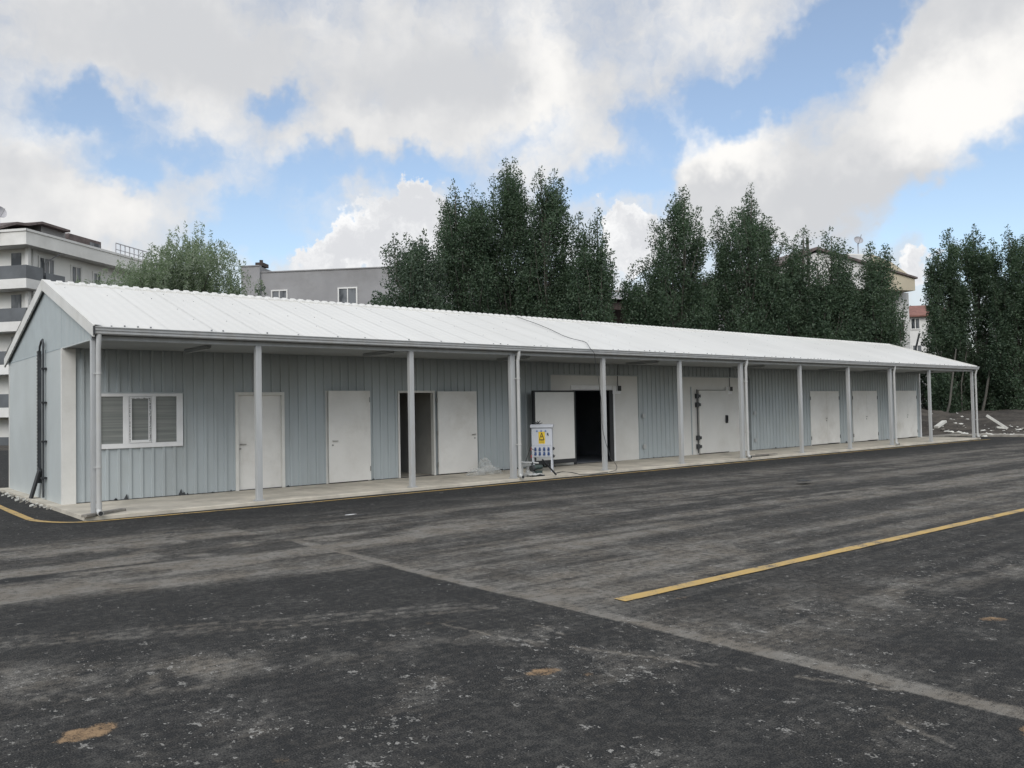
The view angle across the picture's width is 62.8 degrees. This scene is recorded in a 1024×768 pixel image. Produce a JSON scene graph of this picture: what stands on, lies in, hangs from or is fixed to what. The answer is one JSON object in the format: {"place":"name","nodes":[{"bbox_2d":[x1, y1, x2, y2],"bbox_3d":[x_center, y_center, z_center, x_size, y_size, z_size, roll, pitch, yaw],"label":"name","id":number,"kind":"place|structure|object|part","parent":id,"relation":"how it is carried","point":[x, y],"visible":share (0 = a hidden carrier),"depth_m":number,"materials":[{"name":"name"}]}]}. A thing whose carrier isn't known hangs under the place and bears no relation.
{"place":"outdoors","nodes":[
{"label":"outdoors","id":0,"kind":"place"},
{"bbox_2d":[0,437,980,520],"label":"pavement","id":1,"kind":"structure","parent":0,"point":[170,504],"depth_m":19.27,"materials":[{"name":"concrete"}]},
{"bbox_2d":[81,508,125,516],"bbox_3d":[-7.035,2.220,14.466,0.110,0.044,0.945,-2,-2,15],"label":"plank","id":2,"kind":"object","parent":1,"relation":"on","point":[105,512],"visible":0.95,"depth_m":14.46,"materials":[{"name":"grey wood"}]},
{"bbox_2d":[4,279,980,515],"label":"storage building","id":3,"kind":"structure","parent":1,"relation":"on","point":[116,392],"depth_m":20.29,"materials":[{"name":"grey metal"}]},
{"bbox_2d":[101,393,182,448],"bbox_3d":[-7.587,0.748,17.167,1.651,1.105,0.090,0,-2,-40],"label":"window","id":4,"kind":"structure","parent":3,"relation":"in","point":[127,420],"depth_m":17.17,"materials":[{"name":"white paint"}]},
{"bbox_2d":[184,345,210,352],"bbox_3d":[-6.299,-0.692,16.784,0.100,0.078,1.240,0,-2,-40],"label":"ceiling light","id":5,"kind":"object","parent":3,"relation":"attached to","point":[200,348],"visible":1,"depth_m":16.64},
{"bbox_2d":[235,392,284,490],"bbox_3d":[-5.663,1.269,18.815,1.150,2.168,0.130,0,-2,-40],"label":"door","id":6,"kind":"structure","parent":3,"relation":"in","point":[273,403],"depth_m":18.88,"materials":[{"name":"metal"}]},
{"bbox_2d":[325,391,370,483],"bbox_3d":[-3.933,1.260,20.191,1.190,2.203,0.256,0,-2,-40],"label":"door","id":7,"kind":"structure","parent":3,"relation":"in","point":[348,423],"depth_m":20.12,"materials":[{"name":"metal"}]},
{"bbox_2d":[363,351,394,356],"bbox_3d":[-3.019,-0.688,18.959,0.100,0.078,1.240,0,-2,-40],"label":"ceiling light","id":8,"kind":"object","parent":3,"relation":"attached to","point":[377,353],"visible":0.91,"depth_m":18.90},
{"bbox_2d":[397,391,477,477],"bbox_3d":[-1.935,1.275,21.916,2.459,2.203,0.217,0,-2,-36],"label":"door","id":9,"kind":"structure","parent":3,"relation":"in","point":[456,410],"depth_m":22.12,"materials":[{"name":"metal"}]},
{"bbox_2d":[497,356,529,360],"bbox_3d":[0.026,-0.659,21.785,0.100,0.078,1.240,0,-2,-40],"label":"ceiling light","id":10,"kind":"object","parent":3,"relation":"attached to","point":[506,359],"visible":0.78,"depth_m":21.66,"materials":[{"name":"grey metal"}]},
{"bbox_2d":[531,390,576,464],"bbox_3d":[1.225,1.235,24.108,1.646,2.100,0.112,0,-2,-40],"label":"cold room door","id":11,"kind":"structure","parent":3,"relation":"in","point":[556,407],"depth_m":24.14,"materials":[{"name":"white metal"}]},
{"bbox_2d":[512,314,616,471],"bbox_3d":[1.779,0.070,23.984,1.521,4.614,4.708,0,-2,-26],"label":"power cable","id":12,"kind":"object","parent":3,"relation":"on","point":[598,381],"visible":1,"depth_m":22.17,"materials":[{"name":"rubber"}]},
{"bbox_2d":[626,360,658,364],"bbox_3d":[3.889,-0.633,25.038,0.100,0.078,1.240,0,-2,-40],"label":"ceiling light","id":13,"kind":"object","parent":3,"relation":"attached to","point":[642,362],"visible":1,"depth_m":24.95,"materials":[{"name":"grey metal"}]},
{"bbox_2d":[690,387,729,454],"bbox_3d":[6.986,1.263,29.340,2.100,2.332,0.147,0,-2,-40],"label":"cold room door","id":14,"kind":"structure","parent":3,"relation":"in","point":[712,405],"depth_m":29.37,"materials":[{"name":"white metal"}]},
{"bbox_2d":[732,365,764,368],"bbox_3d":[8.214,-0.589,29.138,0.100,0.078,1.240,0,-2,-40],"label":"ceiling light","id":15,"kind":"object","parent":3,"relation":"attached to","point":[757,366],"visible":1,"depth_m":28.92,"materials":[{"name":"grey metal"}]},
{"bbox_2d":[810,391,840,445],"bbox_3d":[12.803,1.384,34.339,2.252,2.188,0.116,0,-2,-40],"label":"double door","id":16,"kind":"structure","parent":3,"relation":"in","point":[824,405],"depth_m":34.27,"materials":[{"name":"metal"}]},
{"bbox_2d":[818,368,845,370],"bbox_3d":[12.524,-0.563,32.637,0.100,0.078,1.240,0,-2,-40],"label":"ceiling light","id":17,"kind":"object","parent":3,"relation":"attached to","point":[833,369],"visible":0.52,"depth_m":32.63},
{"bbox_2d":[851,391,878,441],"bbox_3d":[15.365,1.396,36.466,2.192,2.198,0.162,0,-2,-40],"label":"double door","id":18,"kind":"structure","parent":3,"relation":"in","point":[864,403],"depth_m":36.40,"materials":[{"name":"metal"}]},
{"bbox_2d":[864,369,892,372],"bbox_3d":[15.277,-0.544,34.956,0.100,0.078,1.240,0,-2,-40],"label":"ceiling light","id":19,"kind":"object","parent":3,"relation":"attached to","point":[876,371],"visible":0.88,"depth_m":34.98,"materials":[{"name":"grey metal"}]},
{"bbox_2d":[896,391,917,437],"bbox_3d":[18.312,1.412,38.979,2.126,2.208,0.116,0,-2,-40],"label":"double door","id":20,"kind":"structure","parent":3,"relation":"in","point":[906,401],"depth_m":38.94,"materials":[{"name":"metal"}]},
{"bbox_2d":[905,371,933,373],"bbox_3d":[18.228,-0.522,37.507,0.100,0.078,1.240,0,-2,-40],"label":"ceiling light","id":21,"kind":"object","parent":3,"relation":"attached to","point":[918,372],"visible":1,"depth_m":37.47,"materials":[{"name":"grey metal"}]},
{"bbox_2d":[522,463,530,474],"bbox_3d":[0.314,2.138,20.871,0.358,0.309,0.080,0,-2,-40],"label":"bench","id":22,"kind":"object","parent":1,"relation":"on","point":[527,465],"visible":0.62,"depth_m":20.91,"materials":[{"name":"plastic"}]},
{"bbox_2d":[524,462,544,476],"bbox_3d":[0.583,2.114,20.836,0.500,0.357,0.302,0,-2,-40],"label":"water pump","id":23,"kind":"object","parent":1,"relation":"on","point":[536,470],"visible":1,"depth_m":20.81,"materials":[{"name":"green metal"}]},
{"bbox_2d":[530,424,554,471],"bbox_3d":[0.832,1.705,22.371,0.647,1.260,0.450,-1,-2,7],"label":"electrical cabinet","id":24,"kind":"object","parent":1,"relation":"on","point":[542,439],"visible":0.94,"depth_m":22.21,"materials":[{"name":"white metal"}]},
{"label":"door","id":25,"kind":"part","parent":24,"relation":"part of","materials":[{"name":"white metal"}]},
{"bbox_2d":[542,459,556,474],"bbox_3d":[0.930,2.072,20.897,0.421,0.428,0.044,0,-2,-28],"label":"leaning bar","id":26,"kind":"object","parent":1,"relation":"on","point":[550,468],"visible":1,"depth_m":20.88,"materials":[{"name":"black metal"}]},
{"bbox_2d":[557,471,607,474],"bbox_3d":[1.731,2.277,21.432,1.287,0.017,0.744,-2,-2,25],"label":"power cable","id":27,"kind":"object","parent":1,"relation":"on","point":[584,474],"visible":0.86,"depth_m":21.19,"materials":[{"name":"rubber"}]},
{"bbox_2d":[746,453,776,456],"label":"scrap boards","id":28,"kind":"object","parent":1,"relation":"on","point":[756,455],"visible":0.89,"depth_m":27.22,"materials":[{"name":"grey wood"}]},
{"bbox_2d":[0,436,1023,767],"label":"asphalt yard","id":29,"kind":"structure","parent":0,"point":[486,626],"depth_m":6.71,"materials":[{"name":"grey asphalt"}]},
{"bbox_2d":[0,490,51,509],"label":"gravel","id":30,"kind":"structure","parent":29,"relation":"on","point":[17,498],"depth_m":17.79,"materials":[{"name":"grey gravel"}]},
{"bbox_2d":[29,467,40,498],"bbox_3d":[-10.006,2.122,17.584,0.523,0.765,0.110,-2,-2,30],"label":"rubber board","id":31,"kind":"object","parent":29,"relation":"on","point":[35,483],"visible":0.77,"depth_m":17.53,"materials":[{"name":"black rubber"}]},
{"bbox_2d":[0,439,986,522],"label":"road marking","id":32,"kind":"object","parent":29,"relation":"on","point":[13,512],"visible":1,"depth_m":16.15,"materials":[{"name":"yellow paint"}]},
{"bbox_2d":[614,508,1023,600],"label":"road marking","id":33,"kind":"object","parent":29,"relation":"on","point":[698,582],"visible":1,"depth_m":9.21,"materials":[{"name":"yellow paint"}]},
{"bbox_2d":[0,408,1023,450],"bbox_3d":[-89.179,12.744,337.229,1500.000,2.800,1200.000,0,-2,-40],"label":"ground","id":34,"kind":"structure","parent":0,"point":[1014,418],"depth_m":47.21,"materials":[{"name":"brown soil"}]},
{"bbox_2d":[0,221,164,444],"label":"apartment building","id":35,"kind":"structure","parent":34,"relation":"on","point":[32,254],"depth_m":60.66,"materials":[{"name":"concrete"}]},
{"bbox_2d":[0,206,6,217],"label":"satellite dish","id":36,"kind":"object","parent":35,"relation":"on","point":[3,213],"visible":1,"depth_m":60.18,"materials":[{"name":"white metal"}]},
{"bbox_2d":[38,255,54,274],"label":"window","id":37,"kind":"structure","parent":35,"relation":"in","point":[50,266],"depth_m":62.16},
{"bbox_2d":[70,264,81,282],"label":"window","id":38,"kind":"structure","parent":35,"relation":"in","point":[75,271],"depth_m":65.01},
{"bbox_2d":[92,271,101,284],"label":"window","id":39,"kind":"structure","parent":35,"relation":"in","point":[94,273],"depth_m":67.25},
{"bbox_2d":[75,220,267,296],"bbox_3d":[-17.443,-2.255,39.998,11.685,11.414,7.808,-1,-2,-5],"label":"willow tree","id":40,"kind":"object","parent":34,"relation":"on","point":[190,274],"visible":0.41,"depth_m":38.62,"materials":[{"name":"green plant"}]},
{"bbox_2d":[252,283,265,295],"bbox_3d":[-11.495,-0.645,38.072,1.572,7.858,1.686,-2,-2,24],"label":"shrub","id":41,"kind":"object","parent":34,"relation":"on","point":[261,289],"visible":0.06,"depth_m":38.12,"materials":[{"name":"green plant"}]},
{"bbox_2d":[241,260,474,304],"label":"grey building","id":42,"kind":"structure","parent":34,"relation":"on","point":[353,285],"depth_m":61.56,"materials":[{"name":"grey paint"}]},
{"bbox_2d":[271,289,287,298],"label":"window","id":43,"kind":"structure","parent":42,"relation":"in","point":[274,293],"depth_m":61.88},
{"bbox_2d":[338,287,357,303],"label":"window","id":44,"kind":"structure","parent":42,"relation":"in","point":[345,294],"depth_m":61.26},
{"bbox_2d":[367,290,389,304],"bbox_3d":[-5.856,-0.482,36.015,2.058,7.214,2.265,-2,-2,14],"label":"shrub","id":45,"kind":"object","parent":34,"relation":"on","point":[374,298],"visible":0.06,"depth_m":36.22,"materials":[{"name":"green plant"}]},
{"bbox_2d":[369,228,456,310],"bbox_3d":[-4.298,-1.945,37.061,4.411,10.091,4.437,-1,-2,-6],"label":"poplar tree","id":46,"kind":"object","parent":34,"relation":"on","point":[419,279],"visible":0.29,"depth_m":36.39,"materials":[{"name":"green plant"}]},
{"bbox_2d":[433,178,506,314],"bbox_3d":[-2.042,-3.375,39.872,3.973,13.038,4.264,0,-2,-40],"label":"poplar tree","id":47,"kind":"object","parent":34,"relation":"on","point":[470,232],"visible":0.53,"depth_m":39.10,"materials":[{"name":"green plant"}]},
{"bbox_2d":[470,156,545,315],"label":"poplar tree","id":48,"kind":"object","parent":34,"relation":"on","point":[511,210],"visible":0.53,"depth_m":40.09,"materials":[{"name":"green plant"}]},
{"bbox_2d":[508,165,578,318],"bbox_3d":[1.620,-3.763,39.945,3.702,13.672,3.485,-1,-2,5],"label":"poplar tree","id":49,"kind":"object","parent":34,"relation":"on","point":[550,228],"visible":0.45,"depth_m":39.52,"materials":[{"name":"green plant"}]},
{"bbox_2d":[557,207,620,322],"bbox_3d":[3.463,-2.588,38.914,3.275,11.187,3.312,-1,-2,5],"label":"poplar tree","id":50,"kind":"object","parent":34,"relation":"on","point":[592,289],"visible":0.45,"depth_m":38.40,"materials":[{"name":"green plant"}]},
{"bbox_2d":[605,290,690,323],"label":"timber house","id":51,"kind":"structure","parent":34,"relation":"on","point":[617,311],"depth_m":59.24,"materials":[{"name":"wood"}]},
{"bbox_2d":[616,184,720,330],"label":"poplar tree","id":52,"kind":"object","parent":34,"relation":"on","point":[649,306],"visible":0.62,"depth_m":42.03,"materials":[{"name":"green plant"}]},
{"bbox_2d":[696,183,794,335],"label":"poplar tree","id":53,"kind":"object","parent":34,"relation":"on","point":[751,246],"visible":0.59,"depth_m":43.18,"materials":[{"name":"green plant"}]},
{"bbox_2d":[765,225,825,338],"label":"poplar tree","id":54,"kind":"object","parent":34,"relation":"on","point":[797,276],"visible":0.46,"depth_m":43.36,"materials":[{"name":"green plant"}]},
{"bbox_2d":[705,247,917,348],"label":"apartment building","id":55,"kind":"structure","parent":34,"relation":"on","point":[906,281],"depth_m":64.54,"materials":[{"name":"concrete"}]},
{"bbox_2d":[854,234,862,252],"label":"satellite dish","id":56,"kind":"object","parent":55,"relation":"on","point":[857,239],"visible":1,"depth_m":62.01,"materials":[{"name":"white metal"}]},
{"bbox_2d":[800,227,866,340],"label":"poplar tree","id":57,"kind":"object","parent":34,"relation":"on","point":[839,293],"visible":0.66,"depth_m":42.38,"materials":[{"name":"green plant"}]},
{"bbox_2d":[851,241,910,346],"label":"poplar tree","id":58,"kind":"object","parent":34,"relation":"on","point":[881,313],"visible":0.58,"depth_m":42.33,"materials":[{"name":"green plant"}]},
{"bbox_2d":[914,333,919,349],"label":"utility pole","id":59,"kind":"object","parent":34,"relation":"on","point":[917,342],"visible":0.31,"depth_m":59.95,"materials":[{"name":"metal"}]},
{"bbox_2d":[909,305,944,385],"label":"house","id":60,"kind":"structure","parent":34,"relation":"on","point":[917,315],"depth_m":77.91,"materials":[{"name":"white tile"}]},
{"bbox_2d":[910,317,920,329],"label":"window","id":61,"kind":"structure","parent":60,"relation":"in","point":[915,324],"depth_m":77.90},
{"bbox_2d":[912,344,922,351],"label":"window","id":62,"kind":"structure","parent":60,"relation":"in","point":[919,347],"depth_m":77.77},
{"bbox_2d":[916,339,941,397],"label":"shrub","id":63,"kind":"object","parent":34,"relation":"on","point":[923,344],"visible":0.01,"depth_m":63.92,"materials":[{"name":"green plant"}]},
{"bbox_2d":[920,381,939,409],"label":"shrub","id":64,"kind":"object","parent":34,"relation":"on","point":[923,403],"visible":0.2,"depth_m":59.96,"materials":[{"name":"green plant"}]},
{"bbox_2d":[920,373,941,401],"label":"shrub","id":65,"kind":"object","parent":34,"relation":"on","point":[924,379],"visible":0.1,"depth_m":61.48,"materials":[{"name":"green plant"}]},
{"bbox_2d":[934,420,946,427],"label":"white plank","id":66,"kind":"object","parent":34,"relation":"on","point":[940,423],"visible":1,"depth_m":46.21,"materials":[{"name":"white wood"}]},
{"bbox_2d":[918,228,974,412],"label":"poplar tree","id":67,"kind":"object","parent":34,"relation":"on","point":[940,284],"visible":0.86,"depth_m":55.38,"materials":[{"name":"green plant"}]},
{"bbox_2d":[946,349,956,411],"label":"tree trunk","id":68,"kind":"object","parent":34,"relation":"on","point":[950,397],"visible":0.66,"depth_m":53.95,"materials":[{"name":"brown plant"}]},
{"bbox_2d":[961,348,967,409],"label":"tree trunk","id":69,"kind":"object","parent":34,"relation":"on","point":[962,380],"visible":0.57,"depth_m":55.37,"materials":[{"name":"brown plant"}]},
{"bbox_2d":[922,433,1023,436],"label":"kerb","id":70,"kind":"structure","parent":34,"relation":"on","point":[995,435],"depth_m":40.72,"materials":[{"name":"concrete"}]},
{"bbox_2d":[944,224,1014,410],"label":"poplar tree","id":71,"kind":"object","parent":34,"relation":"on","point":[980,272],"visible":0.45,"depth_m":55.93,"materials":[{"name":"green plant"}]},
{"bbox_2d":[981,354,992,410],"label":"tree trunk","id":72,"kind":"object","parent":34,"relation":"on","point":[985,395],"visible":0.66,"depth_m":54.65,"materials":[{"name":"brown plant"}]},
{"bbox_2d":[986,414,1007,429],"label":"white plank","id":73,"kind":"object","parent":34,"relation":"on","point":[996,421],"visible":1,"depth_m":43.46,"materials":[{"name":"white wood"}]},
{"bbox_2d":[979,224,1023,410],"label":"poplar tree","id":74,"kind":"object","parent":34,"relation":"on","point":[1007,348],"visible":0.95,"depth_m":54.08,"materials":[{"name":"green plant"}]},
{"bbox_2d":[0,0,1023,359],"label":"sky","id":75,"kind":"structure","parent":0,"point":[300,134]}
]}

